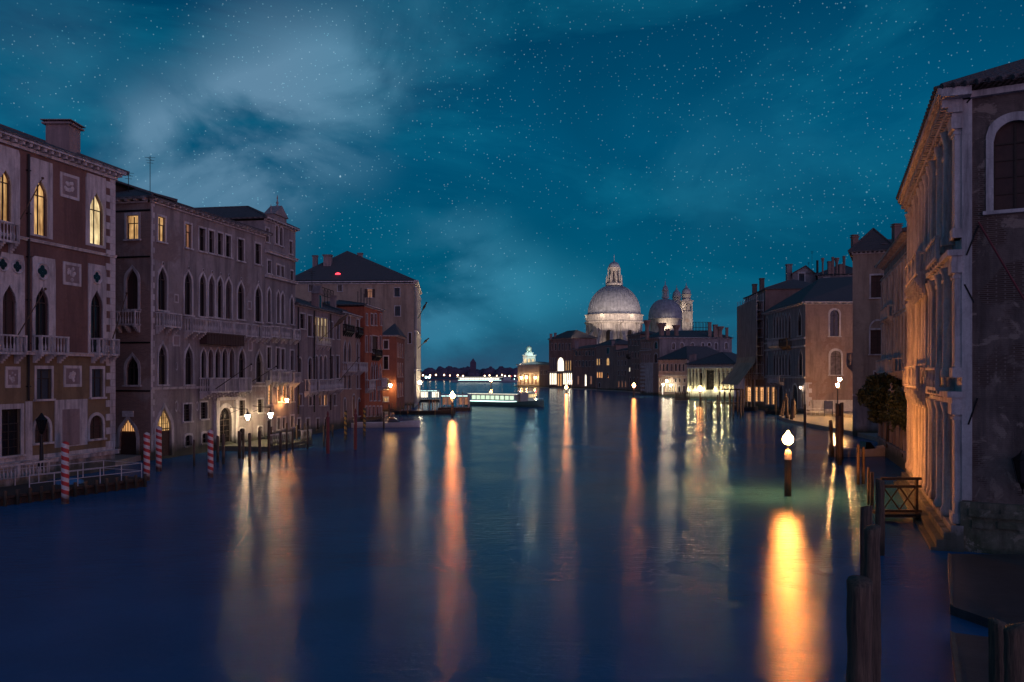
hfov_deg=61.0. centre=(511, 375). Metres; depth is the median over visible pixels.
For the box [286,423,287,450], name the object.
mooring pile
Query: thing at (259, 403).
window
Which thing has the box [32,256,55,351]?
window
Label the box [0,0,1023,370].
sky
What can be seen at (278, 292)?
window
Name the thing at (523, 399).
water bus
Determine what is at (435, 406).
mooring pile
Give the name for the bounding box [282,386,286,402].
lit window
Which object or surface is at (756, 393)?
shop window
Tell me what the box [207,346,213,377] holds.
window
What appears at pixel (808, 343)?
palace
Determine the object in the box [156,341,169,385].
window
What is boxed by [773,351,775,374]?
window
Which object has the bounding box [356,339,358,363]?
window
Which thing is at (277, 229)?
window
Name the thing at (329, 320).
window
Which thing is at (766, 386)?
window
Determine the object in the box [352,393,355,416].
window
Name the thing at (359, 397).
window
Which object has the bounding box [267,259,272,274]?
window
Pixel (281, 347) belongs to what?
window
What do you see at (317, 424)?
window
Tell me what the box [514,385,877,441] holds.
ground
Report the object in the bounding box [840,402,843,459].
mooring pile
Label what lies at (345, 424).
mooring pile
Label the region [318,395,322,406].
window
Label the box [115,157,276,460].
palace
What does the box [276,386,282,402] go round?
lit window
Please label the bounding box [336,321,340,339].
window
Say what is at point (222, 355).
window
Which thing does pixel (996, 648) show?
mooring pile
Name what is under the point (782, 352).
window
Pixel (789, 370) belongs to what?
window
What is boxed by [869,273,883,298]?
window
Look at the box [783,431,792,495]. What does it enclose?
channel lamp
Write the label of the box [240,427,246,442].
window
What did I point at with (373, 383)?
house
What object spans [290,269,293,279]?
window
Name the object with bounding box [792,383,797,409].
window
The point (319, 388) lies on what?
house
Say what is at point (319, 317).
lit window
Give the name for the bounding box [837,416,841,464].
mooring pile
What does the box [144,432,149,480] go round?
mooring pile
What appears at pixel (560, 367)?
window
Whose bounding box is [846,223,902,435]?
house
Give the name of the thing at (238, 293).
window
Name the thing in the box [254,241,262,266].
window
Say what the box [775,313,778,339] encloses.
window
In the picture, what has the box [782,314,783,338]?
window
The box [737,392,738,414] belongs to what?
mooring pile
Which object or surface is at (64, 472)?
mooring pile
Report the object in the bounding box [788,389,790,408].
window
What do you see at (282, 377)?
palace
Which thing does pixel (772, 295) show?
house
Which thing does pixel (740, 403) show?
mooring pile
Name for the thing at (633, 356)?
house
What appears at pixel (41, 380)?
window
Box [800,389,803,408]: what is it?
window
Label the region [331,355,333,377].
window
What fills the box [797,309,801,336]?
window
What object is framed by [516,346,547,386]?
customs house
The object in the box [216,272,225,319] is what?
window
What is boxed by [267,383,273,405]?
lit window
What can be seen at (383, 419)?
mooring pile
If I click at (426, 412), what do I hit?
jetty
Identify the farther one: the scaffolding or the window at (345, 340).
the scaffolding
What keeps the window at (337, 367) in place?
in the house at (319, 388)
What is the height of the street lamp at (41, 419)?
4.080 m
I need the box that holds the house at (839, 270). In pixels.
[814,256,852,278]
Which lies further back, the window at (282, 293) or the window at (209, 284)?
the window at (282, 293)
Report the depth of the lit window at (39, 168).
65.97 m
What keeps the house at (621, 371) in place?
on the ground at (820, 422)
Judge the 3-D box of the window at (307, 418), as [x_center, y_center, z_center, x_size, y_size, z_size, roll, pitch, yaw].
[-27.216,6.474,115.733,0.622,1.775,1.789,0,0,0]
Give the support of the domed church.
on the ground at (820, 422)
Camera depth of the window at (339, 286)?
215.67 m
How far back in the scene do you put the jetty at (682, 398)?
267.87 m
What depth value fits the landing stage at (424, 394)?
261.92 m
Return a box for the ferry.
[452,377,517,381]
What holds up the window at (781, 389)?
in the palace at (808, 343)
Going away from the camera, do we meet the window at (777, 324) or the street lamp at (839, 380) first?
the street lamp at (839, 380)
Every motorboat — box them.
[348,417,419,427]
[828,441,884,456]
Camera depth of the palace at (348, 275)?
215.52 m
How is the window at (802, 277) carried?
in the house at (805, 273)
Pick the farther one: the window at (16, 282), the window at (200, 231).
the window at (200, 231)
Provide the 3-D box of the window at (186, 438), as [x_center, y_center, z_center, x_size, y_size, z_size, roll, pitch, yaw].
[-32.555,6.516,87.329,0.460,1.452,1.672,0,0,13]
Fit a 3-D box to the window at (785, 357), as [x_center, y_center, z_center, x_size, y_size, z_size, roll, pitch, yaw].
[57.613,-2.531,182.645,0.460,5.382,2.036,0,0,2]
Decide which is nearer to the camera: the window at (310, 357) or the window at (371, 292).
the window at (310, 357)
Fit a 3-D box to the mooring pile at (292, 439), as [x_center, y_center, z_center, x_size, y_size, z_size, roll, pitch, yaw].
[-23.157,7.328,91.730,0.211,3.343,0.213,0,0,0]
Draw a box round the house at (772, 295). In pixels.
[743,279,810,409]
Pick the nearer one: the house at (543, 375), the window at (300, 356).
the window at (300, 356)
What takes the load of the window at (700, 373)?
in the palace at (708, 374)
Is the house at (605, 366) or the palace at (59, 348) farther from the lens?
the house at (605, 366)
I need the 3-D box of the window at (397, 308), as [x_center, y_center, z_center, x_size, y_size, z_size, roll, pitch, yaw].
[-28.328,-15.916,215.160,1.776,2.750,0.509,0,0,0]
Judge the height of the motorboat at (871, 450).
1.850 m
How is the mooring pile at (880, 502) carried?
in the water
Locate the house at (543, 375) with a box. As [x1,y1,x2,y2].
[538,362,548,386]
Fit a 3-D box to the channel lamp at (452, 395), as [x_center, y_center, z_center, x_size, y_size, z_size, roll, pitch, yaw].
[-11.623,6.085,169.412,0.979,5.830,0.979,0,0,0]
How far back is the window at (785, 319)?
183.21 m
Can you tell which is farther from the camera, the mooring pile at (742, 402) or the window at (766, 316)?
the window at (766, 316)
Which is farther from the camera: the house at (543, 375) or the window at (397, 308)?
the house at (543, 375)
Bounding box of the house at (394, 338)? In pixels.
[382,323,406,410]
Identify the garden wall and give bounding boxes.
[876,421,906,470]
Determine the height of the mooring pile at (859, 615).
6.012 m
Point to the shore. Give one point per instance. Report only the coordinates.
(455, 378)
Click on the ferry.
(480, 379)
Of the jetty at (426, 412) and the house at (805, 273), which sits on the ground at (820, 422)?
the house at (805, 273)
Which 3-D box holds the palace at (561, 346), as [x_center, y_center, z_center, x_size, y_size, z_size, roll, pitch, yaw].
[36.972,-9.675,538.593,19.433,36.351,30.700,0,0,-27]
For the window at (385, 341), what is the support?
in the house at (394, 338)
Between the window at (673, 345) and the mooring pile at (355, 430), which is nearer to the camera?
the mooring pile at (355, 430)
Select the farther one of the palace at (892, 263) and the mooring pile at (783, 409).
the mooring pile at (783, 409)
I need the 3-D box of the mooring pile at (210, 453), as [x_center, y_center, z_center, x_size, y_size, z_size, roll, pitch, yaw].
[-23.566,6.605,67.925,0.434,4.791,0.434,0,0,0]
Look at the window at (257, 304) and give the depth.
101.30 m
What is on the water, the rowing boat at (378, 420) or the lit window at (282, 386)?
the rowing boat at (378, 420)
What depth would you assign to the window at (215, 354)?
92.83 m
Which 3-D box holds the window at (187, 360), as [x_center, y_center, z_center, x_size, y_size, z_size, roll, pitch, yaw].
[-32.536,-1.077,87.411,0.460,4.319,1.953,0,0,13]
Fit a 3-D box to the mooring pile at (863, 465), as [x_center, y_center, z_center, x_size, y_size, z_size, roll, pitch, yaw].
[25.863,7.131,64.011,0.242,3.738,0.245,0,0,0]
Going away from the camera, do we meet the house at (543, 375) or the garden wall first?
the garden wall
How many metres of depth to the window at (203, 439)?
90.19 m
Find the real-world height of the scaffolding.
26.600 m
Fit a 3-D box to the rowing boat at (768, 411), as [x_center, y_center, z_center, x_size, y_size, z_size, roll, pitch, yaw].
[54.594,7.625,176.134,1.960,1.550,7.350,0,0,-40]
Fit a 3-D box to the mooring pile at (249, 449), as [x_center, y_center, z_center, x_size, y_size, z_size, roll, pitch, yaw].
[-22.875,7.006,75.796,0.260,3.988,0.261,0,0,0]
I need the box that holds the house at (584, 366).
[572,341,596,388]
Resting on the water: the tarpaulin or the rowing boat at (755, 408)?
the rowing boat at (755, 408)
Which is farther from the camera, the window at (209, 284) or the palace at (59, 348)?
the window at (209, 284)
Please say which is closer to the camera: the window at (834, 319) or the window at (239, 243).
the window at (239, 243)
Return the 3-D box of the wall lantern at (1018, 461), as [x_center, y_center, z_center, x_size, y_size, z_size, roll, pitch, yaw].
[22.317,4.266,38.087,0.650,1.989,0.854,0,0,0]
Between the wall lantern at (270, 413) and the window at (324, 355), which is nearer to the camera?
the wall lantern at (270, 413)
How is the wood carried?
on the shore
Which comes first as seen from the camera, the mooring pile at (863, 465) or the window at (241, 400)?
the mooring pile at (863, 465)
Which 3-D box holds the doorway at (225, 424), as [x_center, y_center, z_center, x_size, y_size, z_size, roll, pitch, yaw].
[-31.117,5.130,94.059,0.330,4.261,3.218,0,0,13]
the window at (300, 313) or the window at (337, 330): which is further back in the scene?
the window at (337, 330)
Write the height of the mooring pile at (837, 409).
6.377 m
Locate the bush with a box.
[883,384,906,456]
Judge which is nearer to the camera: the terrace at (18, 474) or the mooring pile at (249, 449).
the terrace at (18, 474)
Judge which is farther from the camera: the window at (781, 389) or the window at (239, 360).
the window at (781, 389)
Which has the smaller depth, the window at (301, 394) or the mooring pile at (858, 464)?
the mooring pile at (858, 464)
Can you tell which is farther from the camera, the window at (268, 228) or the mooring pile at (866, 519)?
the window at (268, 228)
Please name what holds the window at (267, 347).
in the palace at (282, 377)
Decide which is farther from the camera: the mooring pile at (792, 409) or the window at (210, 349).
the mooring pile at (792, 409)
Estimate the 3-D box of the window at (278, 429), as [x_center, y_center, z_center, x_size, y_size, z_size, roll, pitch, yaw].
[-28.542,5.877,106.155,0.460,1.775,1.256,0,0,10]
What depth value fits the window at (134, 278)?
82.02 m
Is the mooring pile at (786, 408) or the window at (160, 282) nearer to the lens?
the window at (160, 282)
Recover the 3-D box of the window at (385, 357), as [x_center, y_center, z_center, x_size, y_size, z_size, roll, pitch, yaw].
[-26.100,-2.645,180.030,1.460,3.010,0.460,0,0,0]
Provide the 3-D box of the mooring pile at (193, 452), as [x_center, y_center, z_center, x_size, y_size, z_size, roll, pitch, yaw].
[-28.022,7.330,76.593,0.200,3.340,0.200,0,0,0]
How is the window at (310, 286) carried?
in the palace at (348, 275)
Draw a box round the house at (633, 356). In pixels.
[626,331,655,391]
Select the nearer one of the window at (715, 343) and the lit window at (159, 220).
the lit window at (159, 220)
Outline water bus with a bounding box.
[467,391,543,406]
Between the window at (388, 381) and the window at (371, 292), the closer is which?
the window at (388, 381)
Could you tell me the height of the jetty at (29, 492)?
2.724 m
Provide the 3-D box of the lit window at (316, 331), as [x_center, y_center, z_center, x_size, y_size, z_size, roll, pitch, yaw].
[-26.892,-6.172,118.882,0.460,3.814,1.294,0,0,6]
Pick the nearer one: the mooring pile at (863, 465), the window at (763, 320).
the mooring pile at (863, 465)
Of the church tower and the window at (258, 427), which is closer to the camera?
the window at (258, 427)
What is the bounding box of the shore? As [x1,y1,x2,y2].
[421,378,517,379]
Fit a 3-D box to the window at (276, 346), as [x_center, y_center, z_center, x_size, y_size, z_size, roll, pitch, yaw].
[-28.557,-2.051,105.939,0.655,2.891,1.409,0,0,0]
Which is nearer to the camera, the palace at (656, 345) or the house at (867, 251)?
the house at (867, 251)
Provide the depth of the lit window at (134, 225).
81.92 m
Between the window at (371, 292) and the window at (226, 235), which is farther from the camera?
the window at (371, 292)
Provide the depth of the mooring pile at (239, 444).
83.57 m
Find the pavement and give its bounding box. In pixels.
[806,411,852,419]
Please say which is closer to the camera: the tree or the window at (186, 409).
the tree
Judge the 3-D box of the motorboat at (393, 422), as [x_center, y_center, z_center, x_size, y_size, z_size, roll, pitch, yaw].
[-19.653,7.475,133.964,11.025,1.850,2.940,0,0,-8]
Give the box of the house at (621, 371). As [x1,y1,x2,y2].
[614,348,627,390]
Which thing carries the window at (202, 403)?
in the palace at (193, 335)
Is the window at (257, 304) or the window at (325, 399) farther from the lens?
the window at (325, 399)
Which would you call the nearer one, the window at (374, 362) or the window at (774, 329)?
the window at (374, 362)
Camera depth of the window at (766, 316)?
198.97 m
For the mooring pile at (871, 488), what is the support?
in the water
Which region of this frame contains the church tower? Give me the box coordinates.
[470,359,475,375]
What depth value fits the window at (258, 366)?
101.53 m
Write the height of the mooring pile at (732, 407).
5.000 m
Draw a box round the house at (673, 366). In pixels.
[656,346,718,396]
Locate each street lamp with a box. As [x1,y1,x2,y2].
[35,413,47,468]
[425,376,429,405]
[836,376,840,403]
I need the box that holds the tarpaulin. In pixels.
[55,478,83,484]
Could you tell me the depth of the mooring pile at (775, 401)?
175.42 m
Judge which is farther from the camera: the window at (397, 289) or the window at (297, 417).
the window at (397, 289)
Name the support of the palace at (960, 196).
on the ground at (820, 422)
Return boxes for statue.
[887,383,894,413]
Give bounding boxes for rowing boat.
[357,418,382,421]
[734,405,757,410]
[765,409,797,414]
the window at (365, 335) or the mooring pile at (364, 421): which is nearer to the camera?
the mooring pile at (364, 421)
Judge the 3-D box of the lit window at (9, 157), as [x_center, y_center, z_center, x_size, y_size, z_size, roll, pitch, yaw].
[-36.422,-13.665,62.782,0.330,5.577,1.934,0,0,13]
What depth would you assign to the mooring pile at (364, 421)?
113.23 m
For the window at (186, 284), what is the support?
in the palace at (193, 335)
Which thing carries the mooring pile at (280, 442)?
in the water
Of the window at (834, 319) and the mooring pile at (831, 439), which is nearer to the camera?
the mooring pile at (831, 439)
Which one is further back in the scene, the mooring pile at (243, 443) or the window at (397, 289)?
the window at (397, 289)
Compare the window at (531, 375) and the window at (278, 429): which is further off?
the window at (531, 375)
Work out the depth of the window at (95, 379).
72.05 m
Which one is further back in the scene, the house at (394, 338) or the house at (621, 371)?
the house at (621, 371)
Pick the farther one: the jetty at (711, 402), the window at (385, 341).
the jetty at (711, 402)
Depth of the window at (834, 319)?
169.28 m
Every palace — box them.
[0,119,129,479]
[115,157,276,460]
[196,195,300,438]
[295,251,428,407]
[547,330,596,387]
[639,320,732,394]
[685,352,744,399]
[762,277,852,412]
[874,227,907,390]
[893,59,1023,553]
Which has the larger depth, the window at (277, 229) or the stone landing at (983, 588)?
the window at (277, 229)
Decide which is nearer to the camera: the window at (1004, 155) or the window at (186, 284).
the window at (1004, 155)
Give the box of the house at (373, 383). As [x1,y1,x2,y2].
[323,291,386,420]
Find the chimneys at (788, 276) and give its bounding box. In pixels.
[751,264,791,293]
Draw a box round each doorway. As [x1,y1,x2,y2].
[116,417,138,454]
[220,403,233,442]
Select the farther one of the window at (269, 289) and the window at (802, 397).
the window at (802, 397)
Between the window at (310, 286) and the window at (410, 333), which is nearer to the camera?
the window at (410, 333)
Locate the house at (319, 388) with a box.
[294,271,359,437]
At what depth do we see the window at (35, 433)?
66.05 m
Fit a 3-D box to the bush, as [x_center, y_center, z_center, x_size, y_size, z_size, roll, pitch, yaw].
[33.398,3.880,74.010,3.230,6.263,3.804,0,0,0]
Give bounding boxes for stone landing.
[948,553,1023,627]
[950,630,988,681]
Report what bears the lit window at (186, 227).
in the palace at (193, 335)
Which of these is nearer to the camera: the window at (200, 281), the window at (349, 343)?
the window at (200, 281)
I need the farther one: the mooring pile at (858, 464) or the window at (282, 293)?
the window at (282, 293)
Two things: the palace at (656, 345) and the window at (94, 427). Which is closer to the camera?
the window at (94, 427)
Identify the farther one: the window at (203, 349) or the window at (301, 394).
the window at (301, 394)
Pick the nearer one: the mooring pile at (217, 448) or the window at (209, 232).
the mooring pile at (217, 448)
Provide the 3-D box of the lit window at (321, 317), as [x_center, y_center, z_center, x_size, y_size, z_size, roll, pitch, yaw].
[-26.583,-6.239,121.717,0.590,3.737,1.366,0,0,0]
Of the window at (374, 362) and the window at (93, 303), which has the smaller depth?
the window at (93, 303)
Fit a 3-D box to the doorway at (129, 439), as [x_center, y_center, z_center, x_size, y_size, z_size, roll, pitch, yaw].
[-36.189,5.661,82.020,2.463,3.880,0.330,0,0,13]
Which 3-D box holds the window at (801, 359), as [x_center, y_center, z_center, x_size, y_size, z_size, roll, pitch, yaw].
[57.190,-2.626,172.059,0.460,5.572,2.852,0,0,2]
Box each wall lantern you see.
[229,407,249,420]
[253,406,272,418]
[1011,450,1023,493]
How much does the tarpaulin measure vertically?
0.380 m
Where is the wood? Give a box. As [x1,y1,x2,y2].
[420,366,517,377]
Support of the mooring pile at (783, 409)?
in the water
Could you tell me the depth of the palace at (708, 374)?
287.64 m
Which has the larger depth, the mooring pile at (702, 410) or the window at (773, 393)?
the window at (773, 393)
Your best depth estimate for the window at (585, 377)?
495.96 m
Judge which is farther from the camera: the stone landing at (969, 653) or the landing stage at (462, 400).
the landing stage at (462, 400)
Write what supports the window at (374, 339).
in the house at (373, 383)
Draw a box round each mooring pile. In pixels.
[61,441,68,503]
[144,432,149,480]
[156,426,161,471]
[193,440,194,465]
[208,429,212,477]
[216,436,218,461]
[222,434,224,463]
[238,431,240,457]
[242,429,244,458]
[248,433,250,466]
[258,431,260,459]
[267,421,269,457]
[279,431,281,453]
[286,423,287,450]
[292,429,293,450]
[296,425,297,439]
[326,411,329,453]
[344,410,346,439]
[353,408,356,449]
[363,407,365,436]
[383,412,384,427]
[434,398,435,414]
[702,397,703,421]
[719,392,720,415]
[732,397,733,417]
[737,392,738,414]
[740,389,741,418]
[742,389,743,415]
[775,389,776,414]
[781,393,786,415]
[785,397,788,417]
[790,399,794,419]
[803,404,805,436]
[829,420,833,456]
[835,403,839,460]
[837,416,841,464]
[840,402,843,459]
[846,575,872,681]
[857,444,859,484]
[860,505,872,575]
[862,447,864,483]
[863,524,881,681]
[867,467,869,504]
[870,472,873,509]
[875,478,884,555]
[988,617,1005,681]
[1003,622,1023,681]
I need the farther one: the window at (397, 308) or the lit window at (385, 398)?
the window at (397, 308)
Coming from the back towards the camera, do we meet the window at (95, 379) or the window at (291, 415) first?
the window at (291, 415)
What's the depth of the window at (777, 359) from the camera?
189.93 m
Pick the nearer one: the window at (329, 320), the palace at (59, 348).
the palace at (59, 348)
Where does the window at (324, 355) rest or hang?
in the house at (319, 388)
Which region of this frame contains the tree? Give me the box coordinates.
[855,372,901,447]
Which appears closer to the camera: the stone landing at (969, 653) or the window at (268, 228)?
the stone landing at (969, 653)
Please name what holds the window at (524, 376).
in the customs house at (529, 366)
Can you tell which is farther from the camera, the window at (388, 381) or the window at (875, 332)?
the window at (388, 381)
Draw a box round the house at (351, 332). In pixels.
[309,287,367,428]
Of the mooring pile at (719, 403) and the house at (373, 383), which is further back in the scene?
the mooring pile at (719, 403)
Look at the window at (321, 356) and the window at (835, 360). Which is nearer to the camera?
the window at (321, 356)
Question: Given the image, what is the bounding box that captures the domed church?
[585,260,693,343]
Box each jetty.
[0,460,148,506]
[390,409,455,414]
[673,391,689,400]
[706,389,739,406]
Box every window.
[0,144,19,224]
[0,252,24,350]
[0,403,26,458]
[30,157,52,239]
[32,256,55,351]
[32,416,54,445]
[33,366,55,400]
[85,173,105,248]
[88,263,105,352]
[88,412,106,440]
[89,366,106,398]
[122,265,140,310]
[122,352,141,386]
[123,212,140,240]
[156,213,167,243]
[156,262,169,311]
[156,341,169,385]
[182,402,193,422]
[183,266,194,316]
[183,343,195,385]
[183,433,192,447]
[184,221,193,249]
[198,225,207,253]
[198,268,208,317]
[199,400,209,420]
[200,347,206,377]
[200,431,207,444]
[207,270,217,318]
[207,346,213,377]
[208,228,216,255]
[214,346,220,377]
[216,230,224,256]
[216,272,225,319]
[221,346,227,377]
[224,233,233,258]
[224,274,233,320]
[228,346,234,377]
[236,237,245,262]
[236,277,246,320]
[237,346,245,383]
[240,398,245,417]
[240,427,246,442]
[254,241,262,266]
[254,281,263,323]
[255,348,264,382]
[256,398,265,413]
[256,425,264,437]
[265,226,270,243]
[266,286,272,323]
[266,345,271,368]
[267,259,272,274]
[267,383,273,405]
[274,224,279,245]
[275,346,281,369]
[276,263,281,276]
[276,289,281,324]
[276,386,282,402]
[276,416,281,430]
[279,226,284,247]
[280,347,286,370]
[281,265,284,277]
[281,290,285,324]
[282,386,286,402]
[282,416,285,429]
[288,239,293,255]
[289,294,294,325]
[289,349,295,370]
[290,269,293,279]
[290,385,295,402]
[290,414,295,428]
[297,356,302,381]
[297,417,301,430]
[299,312,306,329]
[299,393,303,406]
[306,417,309,429]
[307,314,313,337]
[307,356,312,381]
[308,284,313,291]
[308,396,313,406]
[315,316,317,335]
[315,355,318,381]
[316,417,320,430]
[318,317,320,336]
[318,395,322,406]
[319,355,322,381]
[321,317,323,336]
[323,355,326,381]
[323,394,328,406]
[324,318,327,341]
[329,320,333,339]
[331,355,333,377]
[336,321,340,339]
[336,355,340,380]
[337,284,342,291]
[343,340,346,363]
[348,339,350,361]
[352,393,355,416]
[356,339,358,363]
[356,375,359,388]
[357,397,360,416]
[365,288,374,297]
[365,335,367,352]
[372,335,378,353]
[372,405,375,416]
[373,362,376,379]
[379,364,381,379]
[382,339,388,349]
[382,355,389,369]
[382,396,388,401]
[383,378,389,389]
[394,287,399,296]
[394,305,400,316]
[407,332,411,343]
[522,373,525,384]
[526,373,529,384]
[530,373,533,384]
[534,373,537,384]
[557,357,563,370]
[584,375,586,385]
[671,342,675,349]
[699,372,701,385]
[706,369,713,389]
[714,342,718,349]
[724,342,728,349]
[745,386,750,401]
[753,386,757,401]
[758,386,763,401]
[761,320,763,334]
[765,352,767,375]
[765,386,769,404]
[766,316,767,338]
[770,386,774,404]
[773,313,775,337]
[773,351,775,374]
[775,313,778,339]
[776,352,778,374]
[778,386,782,409]
[779,314,781,338]
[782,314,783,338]
[782,352,783,375]
[784,313,786,337]
[784,351,786,375]
[787,350,790,375]
[788,312,790,337]
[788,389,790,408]
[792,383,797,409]
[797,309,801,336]
[798,272,805,281]
[798,348,802,375]
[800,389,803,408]
[828,308,841,336]
[828,348,843,375]
[868,328,880,354]
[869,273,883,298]
[983,111,1023,214]
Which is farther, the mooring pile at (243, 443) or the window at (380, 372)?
the window at (380, 372)
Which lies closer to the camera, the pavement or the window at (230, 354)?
the window at (230, 354)
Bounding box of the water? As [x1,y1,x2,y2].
[0,380,987,681]
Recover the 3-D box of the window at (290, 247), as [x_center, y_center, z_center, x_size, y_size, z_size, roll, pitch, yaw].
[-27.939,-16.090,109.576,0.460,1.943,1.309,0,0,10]
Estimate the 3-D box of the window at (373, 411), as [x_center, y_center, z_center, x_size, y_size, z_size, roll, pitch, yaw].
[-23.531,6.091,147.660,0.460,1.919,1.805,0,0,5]
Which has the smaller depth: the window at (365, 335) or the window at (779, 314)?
the window at (365, 335)
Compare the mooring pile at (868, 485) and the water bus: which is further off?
the water bus
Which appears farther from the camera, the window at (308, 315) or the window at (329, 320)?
the window at (329, 320)
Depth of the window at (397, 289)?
215.40 m
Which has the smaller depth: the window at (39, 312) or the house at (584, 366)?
the window at (39, 312)
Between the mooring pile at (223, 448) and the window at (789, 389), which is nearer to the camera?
the mooring pile at (223, 448)
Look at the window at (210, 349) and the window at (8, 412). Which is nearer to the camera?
the window at (8, 412)
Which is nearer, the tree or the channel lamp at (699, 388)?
the tree
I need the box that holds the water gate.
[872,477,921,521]
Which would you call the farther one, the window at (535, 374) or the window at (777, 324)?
the window at (535, 374)
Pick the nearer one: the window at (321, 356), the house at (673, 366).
the window at (321, 356)
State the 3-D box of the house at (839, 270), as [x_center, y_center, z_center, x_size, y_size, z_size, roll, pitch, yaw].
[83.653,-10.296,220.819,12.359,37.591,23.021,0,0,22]
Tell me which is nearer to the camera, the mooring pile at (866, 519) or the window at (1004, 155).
the mooring pile at (866, 519)
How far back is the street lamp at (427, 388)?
224.96 m
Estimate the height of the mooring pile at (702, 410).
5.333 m
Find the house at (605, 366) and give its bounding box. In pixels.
[594,339,627,389]
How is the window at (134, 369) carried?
in the palace at (193, 335)
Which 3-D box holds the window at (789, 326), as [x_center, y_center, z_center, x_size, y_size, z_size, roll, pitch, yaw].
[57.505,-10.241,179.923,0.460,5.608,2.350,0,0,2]
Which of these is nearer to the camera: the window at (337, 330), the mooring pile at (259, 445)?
the mooring pile at (259, 445)
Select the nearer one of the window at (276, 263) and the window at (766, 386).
the window at (276, 263)
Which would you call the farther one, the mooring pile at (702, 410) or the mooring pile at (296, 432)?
the mooring pile at (702, 410)
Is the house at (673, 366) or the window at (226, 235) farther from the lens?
the house at (673, 366)
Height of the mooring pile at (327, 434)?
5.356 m
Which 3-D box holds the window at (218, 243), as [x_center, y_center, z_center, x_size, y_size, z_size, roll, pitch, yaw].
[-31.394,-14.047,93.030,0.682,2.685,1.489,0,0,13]
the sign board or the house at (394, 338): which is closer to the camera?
the sign board
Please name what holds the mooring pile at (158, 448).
in the water
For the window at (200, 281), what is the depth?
90.06 m
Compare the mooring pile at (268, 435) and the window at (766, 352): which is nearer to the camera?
the mooring pile at (268, 435)
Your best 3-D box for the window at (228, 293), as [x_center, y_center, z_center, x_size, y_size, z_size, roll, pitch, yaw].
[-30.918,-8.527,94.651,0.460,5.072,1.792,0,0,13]
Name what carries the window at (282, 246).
in the palace at (282, 377)
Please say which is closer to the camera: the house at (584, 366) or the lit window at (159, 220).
the lit window at (159, 220)
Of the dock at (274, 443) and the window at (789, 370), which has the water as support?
the dock at (274, 443)
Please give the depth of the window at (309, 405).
117.17 m
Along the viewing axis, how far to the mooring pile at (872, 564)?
18.28 m
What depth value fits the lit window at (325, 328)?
123.79 m
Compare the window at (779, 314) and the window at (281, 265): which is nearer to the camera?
the window at (281, 265)
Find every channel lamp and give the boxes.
[450,392,454,415]
[698,386,701,403]
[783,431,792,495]
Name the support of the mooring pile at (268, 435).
in the water
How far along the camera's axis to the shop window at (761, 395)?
205.67 m
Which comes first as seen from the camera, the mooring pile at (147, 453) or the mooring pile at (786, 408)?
the mooring pile at (147, 453)
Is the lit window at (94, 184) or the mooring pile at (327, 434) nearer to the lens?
the lit window at (94, 184)
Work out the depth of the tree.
83.19 m
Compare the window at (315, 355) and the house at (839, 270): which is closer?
the window at (315, 355)
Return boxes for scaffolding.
[721,297,762,406]
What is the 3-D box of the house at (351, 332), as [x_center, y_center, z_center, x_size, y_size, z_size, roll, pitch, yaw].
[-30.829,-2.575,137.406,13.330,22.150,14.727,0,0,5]
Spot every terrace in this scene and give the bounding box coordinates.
[0,460,49,486]
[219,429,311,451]
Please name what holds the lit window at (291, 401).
in the palace at (282, 377)
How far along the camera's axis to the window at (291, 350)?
110.39 m
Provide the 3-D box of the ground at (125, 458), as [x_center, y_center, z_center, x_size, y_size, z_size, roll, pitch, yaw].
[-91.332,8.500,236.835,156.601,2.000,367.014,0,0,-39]
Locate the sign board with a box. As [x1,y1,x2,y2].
[824,401,832,415]
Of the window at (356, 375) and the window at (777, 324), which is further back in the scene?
the window at (777, 324)
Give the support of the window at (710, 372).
in the palace at (708, 374)
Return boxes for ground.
[115,406,411,466]
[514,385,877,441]
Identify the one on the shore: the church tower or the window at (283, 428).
the church tower
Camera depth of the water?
37.53 m
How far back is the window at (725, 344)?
351.61 m
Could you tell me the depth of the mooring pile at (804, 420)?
113.23 m
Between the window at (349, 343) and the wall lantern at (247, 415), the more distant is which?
the window at (349, 343)
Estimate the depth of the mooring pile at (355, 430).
93.34 m
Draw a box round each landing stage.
[419,389,439,401]
[438,394,471,410]
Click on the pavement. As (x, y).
(848, 414)
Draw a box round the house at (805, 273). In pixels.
[791,252,818,282]
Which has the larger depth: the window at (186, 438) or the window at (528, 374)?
the window at (528, 374)
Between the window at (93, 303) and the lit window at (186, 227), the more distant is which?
the lit window at (186, 227)
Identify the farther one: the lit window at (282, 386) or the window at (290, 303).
the window at (290, 303)
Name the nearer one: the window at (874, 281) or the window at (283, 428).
the window at (283, 428)
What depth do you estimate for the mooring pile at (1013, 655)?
14.53 m
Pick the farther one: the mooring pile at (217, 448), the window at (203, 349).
the window at (203, 349)
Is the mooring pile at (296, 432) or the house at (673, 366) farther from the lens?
the house at (673, 366)
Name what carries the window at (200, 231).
in the palace at (193, 335)
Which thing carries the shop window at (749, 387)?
in the house at (772, 295)

